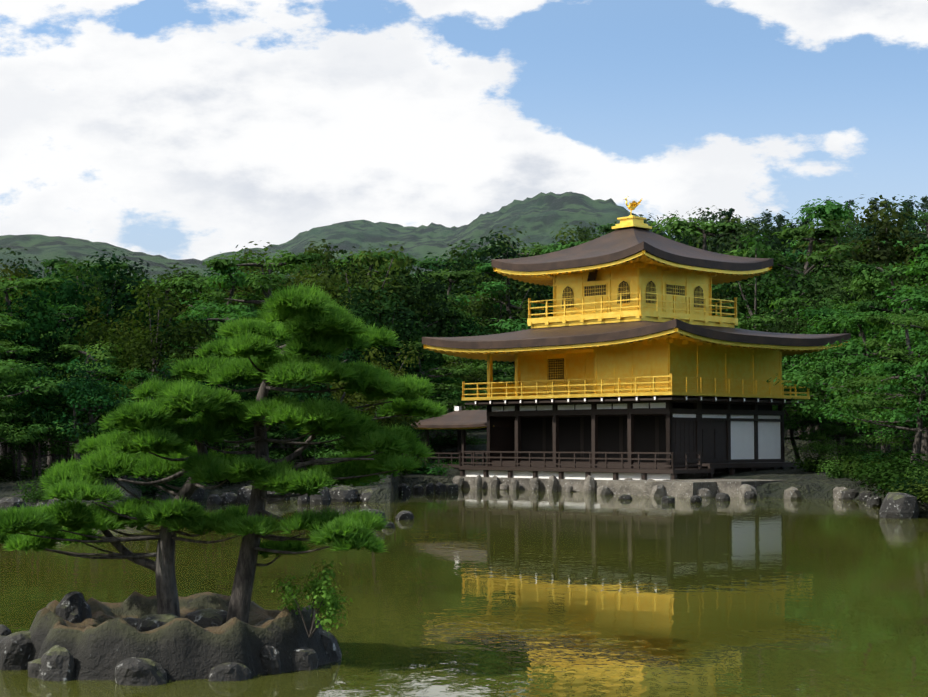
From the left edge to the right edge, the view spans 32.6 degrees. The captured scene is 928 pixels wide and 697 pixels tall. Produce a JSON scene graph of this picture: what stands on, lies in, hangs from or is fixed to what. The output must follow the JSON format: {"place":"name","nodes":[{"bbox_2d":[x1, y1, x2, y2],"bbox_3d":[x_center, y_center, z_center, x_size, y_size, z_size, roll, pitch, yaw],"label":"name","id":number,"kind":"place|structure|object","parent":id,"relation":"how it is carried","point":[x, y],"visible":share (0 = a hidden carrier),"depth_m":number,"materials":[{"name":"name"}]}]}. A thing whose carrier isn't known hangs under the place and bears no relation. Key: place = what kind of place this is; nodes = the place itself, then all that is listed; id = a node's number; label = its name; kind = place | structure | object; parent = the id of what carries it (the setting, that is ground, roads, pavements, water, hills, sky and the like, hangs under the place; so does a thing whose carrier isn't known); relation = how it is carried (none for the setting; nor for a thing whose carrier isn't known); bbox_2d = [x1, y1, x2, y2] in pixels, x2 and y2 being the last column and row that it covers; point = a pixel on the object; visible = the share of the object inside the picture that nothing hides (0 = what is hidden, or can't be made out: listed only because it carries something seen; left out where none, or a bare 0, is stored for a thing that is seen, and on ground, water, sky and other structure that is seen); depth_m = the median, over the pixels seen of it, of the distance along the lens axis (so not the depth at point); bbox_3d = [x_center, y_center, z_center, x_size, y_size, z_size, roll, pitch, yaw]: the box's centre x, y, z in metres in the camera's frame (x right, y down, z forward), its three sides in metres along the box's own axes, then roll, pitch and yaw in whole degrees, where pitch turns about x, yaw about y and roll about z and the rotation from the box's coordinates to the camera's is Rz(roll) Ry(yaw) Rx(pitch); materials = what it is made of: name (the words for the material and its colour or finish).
{"place":"outdoors","nodes":[
{"label":"outdoors","id":0,"kind":"place"},
{"bbox_2d":[0,488,927,696],"bbox_3d":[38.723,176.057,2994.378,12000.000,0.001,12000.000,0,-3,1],"label":"pond water","id":1,"kind":"structure","parent":0,"point":[467,592],"depth_m":24.53,"materials":[{"name":"green liquid"}]},
{"bbox_2d":[26,591,330,680],"bbox_3d":[-3.155,3.240,17.244,3.952,0.986,3.511,0,-3,1],"label":"islet rock","id":2,"kind":"object","parent":1,"relation":"in","point":[103,641],"visible":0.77,"depth_m":16.07,"materials":[{"name":"grey stone"}]},
{"bbox_2d":[0,281,448,637],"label":"pine trees","id":3,"kind":"object","parent":2,"relation":"on","point":[318,322],"visible":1,"depth_m":16.59,"materials":[{"name":"green plant"}]},
{"bbox_2d":[0,192,927,517],"bbox_3d":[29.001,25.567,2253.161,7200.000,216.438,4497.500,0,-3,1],"label":"terrain","id":4,"kind":"structure","parent":0,"point":[540,218],"depth_m":1034.97,"materials":[{"name":"green plant"}]},
{"bbox_2d":[0,455,45,477],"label":"shrub","id":5,"kind":"object","parent":4,"relation":"on","point":[7,463],"visible":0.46,"depth_m":59.64,"materials":[{"name":"green plant"}]},
{"bbox_2d":[0,394,50,446],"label":"tree","id":6,"kind":"object","parent":4,"relation":"on","point":[4,416],"visible":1,"depth_m":51.64,"materials":[{"name":"green plant"}]},
{"bbox_2d":[0,263,56,462],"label":"tree","id":7,"kind":"object","parent":4,"relation":"on","point":[11,273],"visible":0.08,"depth_m":81.63,"materials":[{"name":"green plant"}]},
{"bbox_2d":[12,476,48,502],"bbox_3d":[-13.277,4.438,49.098,1.172,0.959,1.597,2,-4,-31],"label":"shrub","id":8,"kind":"object","parent":4,"relation":"on","point":[39,493],"visible":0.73,"depth_m":49.00,"materials":[{"name":"green plant"}]},
{"bbox_2d":[0,373,66,479],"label":"tree","id":9,"kind":"object","parent":4,"relation":"on","point":[9,406],"visible":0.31,"depth_m":55.52,"materials":[{"name":"green plant"}]},
{"bbox_2d":[6,391,70,479],"bbox_3d":[-14.962,3.129,55.983,2.547,3.409,2.828,0,-3,7],"label":"tree","id":10,"kind":"object","parent":4,"relation":"on","point":[16,448],"visible":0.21,"depth_m":55.61,"materials":[{"name":"green plant"}]},
{"bbox_2d":[0,313,80,426],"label":"tree","id":11,"kind":"object","parent":4,"relation":"on","point":[8,372],"visible":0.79,"depth_m":54.73,"materials":[{"name":"green plant"}]},
{"bbox_2d":[14,433,75,467],"bbox_3d":[-15.322,3.654,58.971,2.883,2.798,3.354,-1,-4,23],"label":"shrub","id":12,"kind":"object","parent":4,"relation":"on","point":[50,447],"visible":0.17,"depth_m":58.85,"materials":[{"name":"green plant"}]},
{"bbox_2d":[0,288,90,459],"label":"tree","id":13,"kind":"object","parent":4,"relation":"on","point":[31,339],"visible":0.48,"depth_m":68.54,"materials":[{"name":"green plant"}]},
{"bbox_2d":[1,347,134,461],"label":"tree","id":14,"kind":"object","parent":4,"relation":"on","point":[81,386],"visible":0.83,"depth_m":54.26,"materials":[{"name":"green plant"}]},
{"bbox_2d":[8,341,127,462],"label":"tree","id":15,"kind":"object","parent":4,"relation":"on","point":[100,355],"visible":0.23,"depth_m":66.54,"materials":[{"name":"green plant"}]},
{"bbox_2d":[15,277,122,466],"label":"tree","id":16,"kind":"object","parent":4,"relation":"on","point":[89,309],"depth_m":78.91,"materials":[{"name":"green plant"}]},
{"bbox_2d":[0,275,142,470],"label":"tree","id":17,"kind":"object","parent":4,"relation":"on","point":[7,291],"visible":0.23,"depth_m":70.57,"materials":[{"name":"green plant"}]},
{"bbox_2d":[15,362,137,473],"bbox_3d":[-13.032,2.705,55.205,5.468,4.562,4.700,2,-4,-25],"label":"tree","id":18,"kind":"object","parent":4,"relation":"on","point":[91,422],"visible":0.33,"depth_m":55.11,"materials":[{"name":"green plant"}]},
{"bbox_2d":[3,297,162,463],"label":"tree","id":19,"kind":"object","parent":4,"relation":"on","point":[74,310],"visible":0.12,"depth_m":72.60,"materials":[{"name":"green plant"}]},
{"bbox_2d":[13,257,157,459],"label":"tree","id":20,"kind":"object","parent":4,"relation":"on","point":[72,271],"visible":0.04,"depth_m":93.37,"materials":[{"name":"green plant"}]},
{"bbox_2d":[39,258,132,294],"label":"tree","id":21,"kind":"object","parent":4,"relation":"on","point":[50,263],"visible":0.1,"depth_m":134.88,"materials":[{"name":"green plant"}]},
{"bbox_2d":[14,249,180,364],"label":"tree","id":22,"kind":"object","parent":4,"relation":"on","point":[65,292],"visible":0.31,"depth_m":77.39,"materials":[{"name":"green plant"}]},
{"bbox_2d":[84,258,150,358],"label":"tree","id":23,"kind":"object","parent":4,"relation":"on","point":[120,281],"visible":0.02,"depth_m":108.03,"materials":[{"name":"green plant"}]},
{"bbox_2d":[87,367,176,477],"bbox_3d":[-12.759,2.924,59.072,5.142,4.441,4.968,0,-3,-1],"label":"tree","id":24,"kind":"object","parent":4,"relation":"on","point":[138,375],"visible":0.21,"depth_m":58.63,"materials":[{"name":"green plant"}]},
{"bbox_2d":[66,280,216,396],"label":"tree","id":25,"kind":"object","parent":4,"relation":"on","point":[137,345],"visible":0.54,"depth_m":67.60,"materials":[{"name":"green plant"}]},
{"bbox_2d":[128,476,185,497],"bbox_3d":[-10.905,4.914,56.453,2.968,0.774,3.700,3,-5,-44],"label":"shrub","id":26,"kind":"object","parent":4,"relation":"on","point":[153,489],"visible":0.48,"depth_m":55.96,"materials":[{"name":"green plant"}]},
{"bbox_2d":[104,265,225,354],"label":"tree","id":27,"kind":"object","parent":4,"relation":"on","point":[171,279],"visible":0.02,"depth_m":107.68,"materials":[{"name":"green plant"}]},
{"bbox_2d":[114,274,221,363],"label":"tree","id":28,"kind":"object","parent":4,"relation":"on","point":[185,285],"visible":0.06,"depth_m":94.20,"materials":[{"name":"green plant"}]},
{"bbox_2d":[136,290,222,360],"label":"tree","id":29,"kind":"object","parent":4,"relation":"on","point":[210,330],"visible":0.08,"depth_m":90.24,"materials":[{"name":"green plant"}]},
{"bbox_2d":[149,360,217,417],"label":"tree","id":30,"kind":"object","parent":4,"relation":"on","point":[168,375],"visible":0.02,"depth_m":65.21,"materials":[{"name":"green plant"}]},
{"bbox_2d":[162,266,262,317],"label":"tree","id":31,"kind":"object","parent":4,"relation":"on","point":[224,291],"visible":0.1,"depth_m":105.86,"materials":[{"name":"green plant"}]},
{"bbox_2d":[179,267,265,337],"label":"tree","id":32,"kind":"object","parent":4,"relation":"on","point":[239,281],"visible":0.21,"depth_m":102.75,"materials":[{"name":"green plant"}]},
{"bbox_2d":[159,306,289,452],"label":"tree","id":33,"kind":"object","parent":4,"relation":"on","point":[223,319],"visible":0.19,"depth_m":76.95,"materials":[{"name":"green plant"}]},
{"bbox_2d":[197,352,259,456],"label":"tree","id":34,"kind":"object","parent":4,"relation":"on","point":[241,387],"visible":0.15,"depth_m":68.05,"materials":[{"name":"green plant"}]},
{"bbox_2d":[236,340,320,455],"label":"tree","id":35,"kind":"object","parent":4,"relation":"on","point":[291,384],"visible":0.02,"depth_m":70.94,"materials":[{"name":"green plant"}]},
{"bbox_2d":[219,240,345,438],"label":"tree","id":36,"kind":"object","parent":4,"relation":"on","point":[288,280],"visible":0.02,"depth_m":109.39,"materials":[{"name":"green plant"}]},
{"bbox_2d":[208,426,376,471],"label":"shrub","id":37,"kind":"object","parent":4,"relation":"on","point":[273,435],"visible":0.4,"depth_m":68.33,"materials":[{"name":"green plant"}]},
{"bbox_2d":[174,249,414,447],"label":"tree","id":38,"kind":"object","parent":4,"relation":"on","point":[287,259],"visible":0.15,"depth_m":95.24,"materials":[{"name":"green plant"}]},
{"bbox_2d":[280,348,373,454],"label":"tree","id":39,"kind":"object","parent":4,"relation":"on","point":[323,386],"visible":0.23,"depth_m":68.45,"materials":[{"name":"green plant"}]},
{"bbox_2d":[280,285,422,378],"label":"tree","id":40,"kind":"object","parent":4,"relation":"on","point":[371,322],"visible":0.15,"depth_m":91.00,"materials":[{"name":"green plant"}]},
{"bbox_2d":[290,241,432,360],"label":"tree","id":41,"kind":"object","parent":4,"relation":"on","point":[333,280],"visible":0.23,"depth_m":102.91,"materials":[{"name":"green plant"}]},
{"bbox_2d":[327,344,422,453],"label":"tree","id":42,"kind":"object","parent":4,"relation":"on","point":[391,422],"visible":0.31,"depth_m":65.24,"materials":[{"name":"green plant"}]},
{"bbox_2d":[312,248,448,321],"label":"tree","id":43,"kind":"object","parent":4,"relation":"on","point":[385,255],"visible":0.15,"depth_m":122.53,"materials":[{"name":"green plant"}]},
{"bbox_2d":[315,242,471,363],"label":"tree","id":44,"kind":"object","parent":4,"relation":"on","point":[433,317],"visible":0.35,"depth_m":105.77,"materials":[{"name":"green plant"}]},
{"bbox_2d":[347,285,452,452],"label":"tree","id":45,"kind":"object","parent":4,"relation":"on","point":[417,337],"visible":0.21,"depth_m":93.92,"materials":[{"name":"green plant"}]},
{"bbox_2d":[402,454,453,475],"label":"shrub","id":46,"kind":"object","parent":4,"relation":"on","point":[437,468],"visible":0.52,"depth_m":80.25,"materials":[{"name":"green plant"}]},
{"bbox_2d":[390,339,486,461],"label":"tree","id":47,"kind":"object","parent":4,"relation":"on","point":[456,371],"visible":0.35,"depth_m":91.53,"materials":[{"name":"green plant"}]},
{"bbox_2d":[395,360,485,459],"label":"tree","id":48,"kind":"object","parent":4,"relation":"on","point":[443,379],"visible":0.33,"depth_m":92.88,"materials":[{"name":"green plant"}]},
{"bbox_2d":[429,357,486,443],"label":"tree","id":49,"kind":"object","parent":4,"relation":"on","point":[470,380],"visible":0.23,"depth_m":97.69,"materials":[{"name":"green plant"}]},
{"bbox_2d":[413,314,512,382],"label":"tree","id":50,"kind":"object","parent":4,"relation":"on","point":[469,328],"visible":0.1,"depth_m":107.49,"materials":[{"name":"green plant"}]},
{"bbox_2d":[412,305,514,436],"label":"tree","id":51,"kind":"object","parent":4,"relation":"on","point":[459,313],"visible":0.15,"depth_m":107.60,"materials":[{"name":"green plant"}]},
{"bbox_2d":[0,482,927,685],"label":"rocks","id":52,"kind":"object","parent":4,"relation":"on","point":[55,663],"visible":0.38,"depth_m":16.89,"materials":[{"name":"stone"}]},
{"bbox_2d":[415,267,514,376],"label":"tree","id":53,"kind":"object","parent":4,"relation":"on","point":[457,276],"visible":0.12,"depth_m":125.57,"materials":[{"name":"green plant"}]},
{"bbox_2d":[414,252,519,409],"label":"tree","id":54,"kind":"object","parent":4,"relation":"on","point":[436,269],"visible":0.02,"depth_m":132.17,"materials":[{"name":"green plant"}]},
{"bbox_2d":[422,353,514,437],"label":"tree","id":55,"kind":"object","parent":4,"relation":"on","point":[479,367],"visible":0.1,"depth_m":102.09,"materials":[{"name":"green plant"}]},
{"bbox_2d":[430,258,552,375],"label":"tree","id":56,"kind":"object","parent":4,"relation":"on","point":[509,327],"visible":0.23,"depth_m":121.01,"materials":[{"name":"green plant"}]},
{"bbox_2d":[430,229,552,321],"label":"tree","id":57,"kind":"object","parent":4,"relation":"on","point":[494,249],"visible":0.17,"depth_m":135.43,"materials":[{"name":"green plant"}]},
{"bbox_2d":[437,240,550,409],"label":"tree","id":58,"kind":"object","parent":4,"relation":"on","point":[452,252],"visible":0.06,"depth_m":132.85,"materials":[{"name":"green plant"}]},
{"bbox_2d":[440,239,548,408],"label":"tree","id":59,"kind":"object","parent":4,"relation":"on","point":[466,261],"visible":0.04,"depth_m":134.25,"materials":[{"name":"green plant"}]},
{"bbox_2d":[441,269,549,373],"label":"tree","id":60,"kind":"object","parent":4,"relation":"on","point":[477,309],"visible":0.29,"depth_m":120.00,"materials":[{"name":"green plant"}]},
{"bbox_2d":[460,241,567,280],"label":"tree","id":61,"kind":"object","parent":4,"relation":"on","point":[537,247],"visible":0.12,"depth_m":144.71,"materials":[{"name":"green plant"}]},
{"bbox_2d":[504,283,552,332],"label":"tree","id":62,"kind":"object","parent":4,"relation":"on","point":[539,292],"visible":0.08,"depth_m":123.11,"materials":[{"name":"green plant"}]},
{"bbox_2d":[488,222,586,257],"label":"tree","id":63,"kind":"object","parent":4,"relation":"on","point":[571,231],"visible":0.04,"depth_m":154.88,"materials":[{"name":"green plant"}]},
{"bbox_2d":[410,197,850,496],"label":"golden pavilion","id":64,"kind":"structure","parent":4,"relation":"on","point":[634,359],"depth_m":76.31,"materials":[{"name":"gold metal"}]},
{"bbox_2d":[452,475,846,499],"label":"foundation stones","id":65,"kind":"object","parent":4,"relation":"on","point":[658,490],"visible":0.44,"depth_m":72.67,"materials":[{"name":"grey stone"}]},
{"bbox_2d":[670,205,762,248],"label":"tree","id":66,"kind":"object","parent":4,"relation":"on","point":[714,217],"visible":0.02,"depth_m":178.54,"materials":[{"name":"green plant"}]},
{"bbox_2d":[648,213,790,316],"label":"tree","id":67,"kind":"object","parent":4,"relation":"on","point":[677,226],"visible":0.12,"depth_m":134.30,"materials":[{"name":"green plant"}]},
{"bbox_2d":[683,222,797,319],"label":"tree","id":68,"kind":"object","parent":4,"relation":"on","point":[773,246],"visible":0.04,"depth_m":137.53,"materials":[{"name":"green plant"}]},
{"bbox_2d":[706,217,790,326],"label":"tree","id":69,"kind":"object","parent":4,"relation":"on","point":[738,243],"visible":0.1,"depth_m":132.60,"materials":[{"name":"green plant"}]},
{"bbox_2d":[707,209,802,270],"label":"tree","id":70,"kind":"object","parent":4,"relation":"on","point":[780,218],"visible":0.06,"depth_m":167.30,"materials":[{"name":"green plant"}]},
{"bbox_2d":[737,314,785,371],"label":"tree","id":71,"kind":"object","parent":4,"relation":"on","point":[750,323],"visible":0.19,"depth_m":109.89,"materials":[{"name":"green plant"}]},
{"bbox_2d":[712,230,833,331],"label":"tree","id":72,"kind":"object","parent":4,"relation":"on","point":[776,289],"visible":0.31,"depth_m":121.92,"materials":[{"name":"green plant"}]},
{"bbox_2d":[716,214,869,420],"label":"tree","id":73,"kind":"object","parent":4,"relation":"on","point":[826,234],"visible":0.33,"depth_m":125.92,"materials":[{"name":"green plant"}]},
{"bbox_2d":[749,292,845,435],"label":"tree","id":74,"kind":"object","parent":4,"relation":"on","point":[782,325],"visible":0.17,"depth_m":99.68,"materials":[{"name":"green plant"}]},
{"bbox_2d":[763,294,853,374],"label":"tree","id":75,"kind":"object","parent":4,"relation":"on","point":[780,302],"visible":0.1,"depth_m":109.95,"materials":[{"name":"green plant"}]},
{"bbox_2d":[772,388,847,460],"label":"tree","id":76,"kind":"object","parent":4,"relation":"on","point":[792,429],"visible":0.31,"depth_m":84.68,"materials":[{"name":"green plant"}]},
{"bbox_2d":[759,254,867,331],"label":"tree","id":77,"kind":"object","parent":4,"relation":"on","point":[840,292],"visible":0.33,"depth_m":119.74,"materials":[{"name":"green plant"}]},
{"bbox_2d":[787,453,852,472],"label":"shrub","id":78,"kind":"object","parent":4,"relation":"on","point":[803,464],"visible":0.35,"depth_m":72.02,"materials":[{"name":"green plant"}]},
{"bbox_2d":[739,196,912,300],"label":"tree","id":79,"kind":"object","parent":4,"relation":"on","point":[834,210],"visible":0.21,"depth_m":151.32,"materials":[{"name":"green plant"}]},
{"bbox_2d":[782,317,874,452],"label":"tree","id":80,"kind":"object","parent":4,"relation":"on","point":[832,319],"visible":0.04,"depth_m":91.58,"materials":[{"name":"green plant"}]},
{"bbox_2d":[790,423,873,456],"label":"bush","id":81,"kind":"object","parent":4,"relation":"on","point":[815,444],"visible":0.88,"depth_m":79.47,"materials":[{"name":"green plant"}]},
{"bbox_2d":[782,304,883,447],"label":"tree","id":82,"kind":"object","parent":4,"relation":"on","point":[812,313],"visible":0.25,"depth_m":95.37,"materials":[{"name":"green plant"}]},
{"bbox_2d":[813,456,854,478],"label":"shrub","id":83,"kind":"object","parent":4,"relation":"on","point":[837,473],"visible":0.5,"depth_m":68.56,"materials":[{"name":"green plant"}]},
{"bbox_2d":[774,348,897,463],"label":"tree","id":84,"kind":"object","parent":4,"relation":"on","point":[799,409],"visible":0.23,"depth_m":84.01,"materials":[{"name":"green plant"}]},
{"bbox_2d":[784,343,887,450],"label":"tree","id":85,"kind":"object","parent":4,"relation":"on","point":[819,399],"visible":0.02,"depth_m":83.69,"materials":[{"name":"green plant"}]},
{"bbox_2d":[766,311,921,454],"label":"tree","id":86,"kind":"object","parent":4,"relation":"on","point":[856,359],"visible":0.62,"depth_m":70.50,"materials":[{"name":"green plant"}]},
{"bbox_2d":[791,310,899,448],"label":"tree","id":87,"kind":"object","parent":4,"relation":"on","point":[855,334],"visible":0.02,"depth_m":92.53,"materials":[{"name":"green plant"}]},
{"bbox_2d":[792,194,927,301],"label":"tree","id":88,"kind":"object","parent":4,"relation":"on","point":[883,253],"visible":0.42,"depth_m":130.22,"materials":[{"name":"green plant"}]},
{"bbox_2d":[834,453,889,480],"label":"shrub","id":89,"kind":"object","parent":4,"relation":"on","point":[854,465],"visible":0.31,"depth_m":65.30,"materials":[{"name":"green plant"}]},
{"bbox_2d":[802,338,927,465],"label":"tree","id":90,"kind":"object","parent":4,"relation":"on","point":[919,419],"visible":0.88,"depth_m":56.83,"materials":[{"name":"green plant"}]},
{"bbox_2d":[817,435,912,461],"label":"bush","id":91,"kind":"object","parent":4,"relation":"on","point":[866,439],"visible":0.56,"depth_m":74.76,"materials":[{"name":"green plant"}]},
{"bbox_2d":[808,244,927,459],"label":"tree","id":92,"kind":"object","parent":4,"relation":"on","point":[918,299],"visible":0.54,"depth_m":69.55,"materials":[{"name":"green plant"}]},
{"bbox_2d":[818,312,927,465],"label":"tree","id":93,"kind":"object","parent":4,"relation":"on","point":[894,354],"visible":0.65,"depth_m":59.80,"materials":[{"name":"green plant"}]},
{"bbox_2d":[819,262,927,338],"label":"tree","id":94,"kind":"object","parent":4,"relation":"on","point":[873,305],"visible":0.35,"depth_m":99.53,"materials":[{"name":"green plant"}]},
{"bbox_2d":[832,272,924,337],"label":"tree","id":95,"kind":"object","parent":4,"relation":"on","point":[864,286],"visible":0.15,"depth_m":106.28,"materials":[{"name":"green plant"}]},
{"bbox_2d":[843,359,920,461],"bbox_3d":[18.548,2.947,63.430,7.070,5.212,6.424,-1,-4,19],"label":"tree","id":96,"kind":"object","parent":4,"relation":"on","point":[887,431],"visible":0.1,"depth_m":63.98,"materials":[{"name":"green plant"}]},
{"bbox_2d":[839,194,927,273],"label":"tree","id":97,"kind":"object","parent":4,"relation":"on","point":[863,232],"visible":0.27,"depth_m":185.85,"materials":[{"name":"green plant"}]},
{"bbox_2d":[853,459,927,492],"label":"shrub","id":98,"kind":"object","parent":4,"relation":"on","point":[882,473],"visible":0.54,"depth_m":52.78,"materials":[{"name":"green plant"}]},
{"bbox_2d":[861,450,927,476],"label":"shrub","id":99,"kind":"object","parent":4,"relation":"on","point":[909,459],"visible":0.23,"depth_m":55.39,"materials":[{"name":"green plant"}]},
{"bbox_2d":[881,357,927,415],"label":"tree","id":100,"kind":"object","parent":4,"relation":"on","point":[921,381],"visible":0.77,"depth_m":56.39,"materials":[{"name":"green plant"}]},
{"bbox_2d":[888,479,927,503],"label":"shrub","id":101,"kind":"object","parent":4,"relation":"on","point":[923,492],"visible":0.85,"depth_m":49.14,"materials":[{"name":"green plant"}]},
{"bbox_2d":[0,0,927,260],"label":"sky","id":102,"kind":"structure","parent":0,"point":[201,130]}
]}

